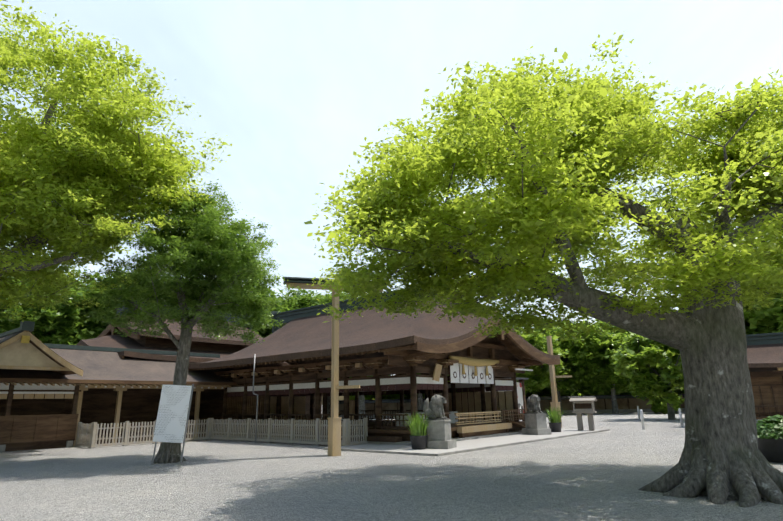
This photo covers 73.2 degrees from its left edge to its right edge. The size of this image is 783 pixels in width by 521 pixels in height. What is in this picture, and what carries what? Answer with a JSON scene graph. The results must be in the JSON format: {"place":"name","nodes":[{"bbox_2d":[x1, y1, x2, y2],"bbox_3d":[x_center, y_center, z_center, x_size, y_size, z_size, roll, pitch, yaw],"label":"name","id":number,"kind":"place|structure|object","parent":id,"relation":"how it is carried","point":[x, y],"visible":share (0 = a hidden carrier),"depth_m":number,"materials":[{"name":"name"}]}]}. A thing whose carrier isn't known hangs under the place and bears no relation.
{"place":"outdoors","nodes":[
{"label":"outdoors","id":0,"kind":"place"},
{"bbox_2d":[0,0,231,322],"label":"tree","id":1,"kind":"object","parent":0,"point":[53,164],"depth_m":17.13,"materials":[{"name":"green plant"}]},
{"bbox_2d":[319,294,390,418],"bbox_3d":[-3.311,11.040,62.657,14.814,15.167,15.229,-1,-15,1],"label":"tree","id":2,"kind":"object","parent":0,"point":[361,402],"depth_m":61.38,"materials":[{"name":"green plant"}]},
{"bbox_2d":[0,411,782,520],"bbox_3d":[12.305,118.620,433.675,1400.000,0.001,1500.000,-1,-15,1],"label":"ground","id":3,"kind":"structure","parent":0,"point":[603,476],"depth_m":12.14,"materials":[{"name":"grey gravel"}]},
{"bbox_2d":[0,269,100,344],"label":"tree leaves","id":4,"kind":"object","parent":3,"relation":"on","point":[59,324],"depth_m":50.72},
{"bbox_2d":[10,268,98,287],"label":"tree leaves","id":5,"kind":"object","parent":3,"relation":"on","point":[92,277],"depth_m":62.64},
{"bbox_2d":[67,319,101,344],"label":"grove leaves","id":6,"kind":"object","parent":3,"relation":"on","point":[90,337],"visible":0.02,"depth_m":52.82,"materials":[{"name":"green plant"}]},
{"bbox_2d":[66,268,174,342],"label":"tree leaves","id":7,"kind":"object","parent":3,"relation":"on","point":[95,331],"depth_m":54.36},
{"bbox_2d":[0,321,254,451],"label":"wing corridor","id":8,"kind":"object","parent":3,"relation":"on","point":[52,395],"visible":0.81,"depth_m":26.17,"materials":[{"name":"brown wood"},{"name":"bark"},{"name":"dark wood"}]},
{"bbox_2d":[151,384,193,464],"bbox_3d":[-7.060,5.265,17.022,1.146,2.477,0.188,-2,-15,5],"label":"notice board","id":9,"kind":"object","parent":3,"relation":"on","point":[172,416],"visible":0.98,"depth_m":17.04,"materials":[{"name":"grey metal"}]},
{"bbox_2d":[80,179,300,463],"bbox_3d":[-7.278,1.807,18.788,8.094,10.370,7.483,-1,-15,1],"label":"tree","id":10,"kind":"object","parent":3,"relation":"on","point":[201,230],"depth_m":17.95,"materials":[{"name":"green plant"}]},
{"bbox_2d":[76,299,321,430],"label":"hall","id":11,"kind":"structure","parent":3,"relation":"on","point":[211,403],"depth_m":35.87,"materials":[{"name":"brown wood"}]},
{"bbox_2d":[74,418,367,448],"bbox_3d":[-7.792,8.332,25.763,14.326,1.140,5.457,-4,-15,9],"label":"picket fence","id":12,"kind":"object","parent":3,"relation":"on","point":[287,428],"visible":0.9,"depth_m":25.00,"materials":[{"name":"beige wood"}]},
{"bbox_2d":[204,279,299,337],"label":"tree leaves","id":13,"kind":"object","parent":3,"relation":"on","point":[289,305],"depth_m":57.61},
{"bbox_2d":[252,354,257,442],"bbox_3d":[-6.789,6.810,26.262,0.470,4.300,0.070,-13,-19,38],"label":"drain pole","id":14,"kind":"object","parent":3,"relation":"on","point":[257,399],"visible":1,"depth_m":26.07,"materials":[{"name":"grey metal"}]},
{"bbox_2d":[268,289,330,333],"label":"tree leaves","id":15,"kind":"object","parent":3,"relation":"on","point":[305,300],"depth_m":64.18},
{"bbox_2d":[306,290,350,417],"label":"tree leaves","id":16,"kind":"object","parent":3,"relation":"on","point":[327,297],"depth_m":69.10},
{"bbox_2d":[283,277,385,455],"bbox_3d":[-2.006,3.729,19.120,3.950,6.350,0.918,3,-16,-16],"label":"wooden post","id":17,"kind":"object","parent":3,"relation":"on","point":[334,434],"visible":0.62,"depth_m":19.18,"materials":[{"name":"brown wood"}]},
{"bbox_2d":[344,245,365,269],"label":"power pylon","id":18,"kind":"object","parent":3,"relation":"on","point":[357,250],"visible":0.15,"depth_m":176.15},
{"bbox_2d":[349,391,393,399],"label":"hedge leaves","id":19,"kind":"object","parent":3,"relation":"on","point":[369,397],"depth_m":74.14,"materials":[{"name":"green plant"}]},
{"bbox_2d":[384,393,424,398],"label":"hedge leaves","id":20,"kind":"object","parent":3,"relation":"on","point":[397,396],"visible":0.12,"depth_m":71.86,"materials":[{"name":"green plant"}]},
{"bbox_2d":[422,394,456,448],"bbox_3d":[1.742,6.238,20.410,1.220,2.040,0.860,-9,-17,27],"label":"guardian lion statue","id":21,"kind":"object","parent":3,"relation":"on","point":[439,432],"visible":0.98,"depth_m":20.13,"materials":[{"name":"stone"}]},
{"bbox_2d":[323,429,609,455],"bbox_3d":[4.848,8.582,25.545,5.580,0.075,16.830,-13,-19,38],"label":"paved apron","id":22,"kind":"object","parent":3,"relation":"on","point":[483,443],"visible":0.96,"depth_m":21.46,"materials":[{"name":"stone"}]},
{"bbox_2d":[188,269,560,444],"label":"shrine building","id":23,"kind":"structure","parent":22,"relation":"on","point":[432,350],"depth_m":27.52,"materials":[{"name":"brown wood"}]},
{"bbox_2d":[403,411,434,449],"bbox_3d":[1.088,6.447,20.038,1.498,1.467,1.488,-1,-15,1],"label":"potted plant","id":24,"kind":"object","parent":22,"relation":"on","point":[419,438],"visible":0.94,"depth_m":19.72,"materials":[{"name":"green plant"}]},
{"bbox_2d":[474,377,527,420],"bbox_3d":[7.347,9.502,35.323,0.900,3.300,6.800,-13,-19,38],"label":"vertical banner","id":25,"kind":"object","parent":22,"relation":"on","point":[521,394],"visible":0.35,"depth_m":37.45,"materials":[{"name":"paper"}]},
{"bbox_2d":[522,394,551,434],"bbox_3d":[7.420,7.972,27.238,0.860,2.040,1.220,6,-17,-25],"label":"guardian lion statue","id":26,"kind":"object","parent":22,"relation":"on","point":[535,421],"visible":0.98,"depth_m":26.95,"materials":[{"name":"stone"}]},
{"bbox_2d":[546,405,567,431],"bbox_3d":[8.935,8.703,28.969,1.579,1.474,1.550,-7,-16,20],"label":"potted plant","id":27,"kind":"object","parent":22,"relation":"on","point":[555,423],"visible":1,"depth_m":28.62,"materials":[{"name":"green plant"}]},
{"bbox_2d":[338,394,684,417],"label":"earthen wall","id":28,"kind":"structure","parent":3,"relation":"on","point":[625,403],"depth_m":68.67,"materials":[{"name":"stone"}]},
{"bbox_2d":[525,387,546,396],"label":"hedge leaves","id":29,"kind":"object","parent":3,"relation":"on","point":[528,393],"visible":0.12,"depth_m":72.03,"materials":[{"name":"green plant"}]},
{"bbox_2d":[514,327,569,393],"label":"tree leaves","id":30,"kind":"object","parent":3,"relation":"on","point":[539,342],"depth_m":58.07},
{"bbox_2d":[304,31,782,507],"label":"tree","id":31,"kind":"object","parent":3,"relation":"on","point":[599,132],"depth_m":10.06,"materials":[{"name":"green plant"}]},
{"bbox_2d":[546,336,571,426],"bbox_3d":[11.373,8.097,35.585,1.575,6.000,0.649,-1,-15,1],"label":"wooden post","id":32,"kind":"object","parent":3,"relation":"on","point":[555,402],"visible":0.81,"depth_m":35.51,"materials":[{"name":"brown wood"}]},
{"bbox_2d":[534,382,584,395],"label":"hedge leaves","id":33,"kind":"object","parent":3,"relation":"on","point":[543,393],"visible":0.1,"depth_m":71.58,"materials":[{"name":"green plant"}]},
{"bbox_2d":[533,320,604,413],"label":"tree leaves","id":34,"kind":"object","parent":3,"relation":"on","point":[564,387],"depth_m":63.31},
{"bbox_2d":[559,317,603,329],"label":"tree leaves","id":35,"kind":"object","parent":3,"relation":"on","point":[584,323],"depth_m":79.85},
{"bbox_2d":[569,397,596,430],"bbox_3d":[10.896,8.670,29.747,1.380,1.870,0.867,-9,-17,28],"label":"stone lantern","id":36,"kind":"object","parent":3,"relation":"on","point":[581,405],"visible":0.94,"depth_m":29.64,"materials":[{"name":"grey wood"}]},
{"bbox_2d":[573,380,621,395],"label":"hedge leaves","id":37,"kind":"object","parent":3,"relation":"on","point":[587,391],"depth_m":70.35,"materials":[{"name":"green plant"}]},
{"bbox_2d":[567,321,634,413],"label":"tree leaves","id":38,"kind":"object","parent":3,"relation":"on","point":[598,373],"depth_m":62.03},
{"bbox_2d":[597,321,632,389],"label":"tree leaves","id":39,"kind":"object","parent":3,"relation":"on","point":[616,331],"depth_m":73.09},
{"bbox_2d":[617,378,653,394],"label":"hedge leaves","id":40,"kind":"object","parent":3,"relation":"on","point":[627,392],"visible":0.04,"depth_m":70.63,"materials":[{"name":"green plant"}]},
{"bbox_2d":[640,410,645,429],"bbox_3d":[14.528,9.206,30.533,0.200,1.110,0.195,-1,-15,1],"label":"bollard","id":41,"kind":"object","parent":3,"relation":"on","point":[642,419],"visible":1,"depth_m":30.48,"materials":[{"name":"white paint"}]},
{"bbox_2d":[605,333,683,419],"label":"tree leaves","id":42,"kind":"object","parent":3,"relation":"on","point":[632,363],"depth_m":43.42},
{"bbox_2d":[646,389,684,413],"bbox_3d":[30.614,15.574,58.967,3.917,3.461,3.858,-1,-15,1],"label":"round shrub","id":43,"kind":"object","parent":3,"relation":"on","point":[658,406],"visible":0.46,"depth_m":58.07,"materials":[{"name":"green plant"}]},
{"bbox_2d":[674,389,684,393],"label":"hedge leaves","id":44,"kind":"object","parent":3,"relation":"on","point":[679,391],"depth_m":71.83,"materials":[{"name":"green plant"}]},
{"bbox_2d":[678,408,683,426],"bbox_3d":[17.571,9.546,32.011,0.200,1.110,0.195,-1,-15,1],"label":"bollard","id":45,"kind":"object","parent":3,"relation":"on","point":[680,417],"visible":1,"depth_m":31.96,"materials":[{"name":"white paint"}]},
{"bbox_2d":[740,248,782,334],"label":"tree leaves","id":46,"kind":"object","parent":3,"relation":"on","point":[764,319],"depth_m":29.79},
{"bbox_2d":[746,332,782,418],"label":"shrine","id":47,"kind":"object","parent":3,"relation":"on","point":[765,356],"visible":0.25,"depth_m":24.78,"materials":[{"name":"brown wood"}]},
{"bbox_2d":[758,418,782,462],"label":"planter","id":48,"kind":"object","parent":3,"relation":"on","point":[771,449],"visible":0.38,"depth_m":14.28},
{"bbox_2d":[756,414,782,439],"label":"hydrangea leaves","id":49,"kind":"object","parent":48,"relation":"in","point":[769,427],"visible":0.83,"depth_m":14.46,"materials":[{"name":"green plant"}]},
{"bbox_2d":[0,0,782,323],"bbox_3d":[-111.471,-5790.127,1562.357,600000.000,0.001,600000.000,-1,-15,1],"label":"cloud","id":50,"kind":"structure","parent":0,"point":[372,54],"depth_m":9714.24,"materials":[{"name":"white"}]},
{"bbox_2d":[0,0,782,399],"label":"sky","id":51,"kind":"structure","parent":0,"point":[626,51],"materials":[{"name":"white"}]},
{"bbox_2d":[388,373,447,411],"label":"tree","id":52,"kind":"object","parent":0,"point":[420,405],"depth_m":67.02,"materials":[{"name":"green plant"}]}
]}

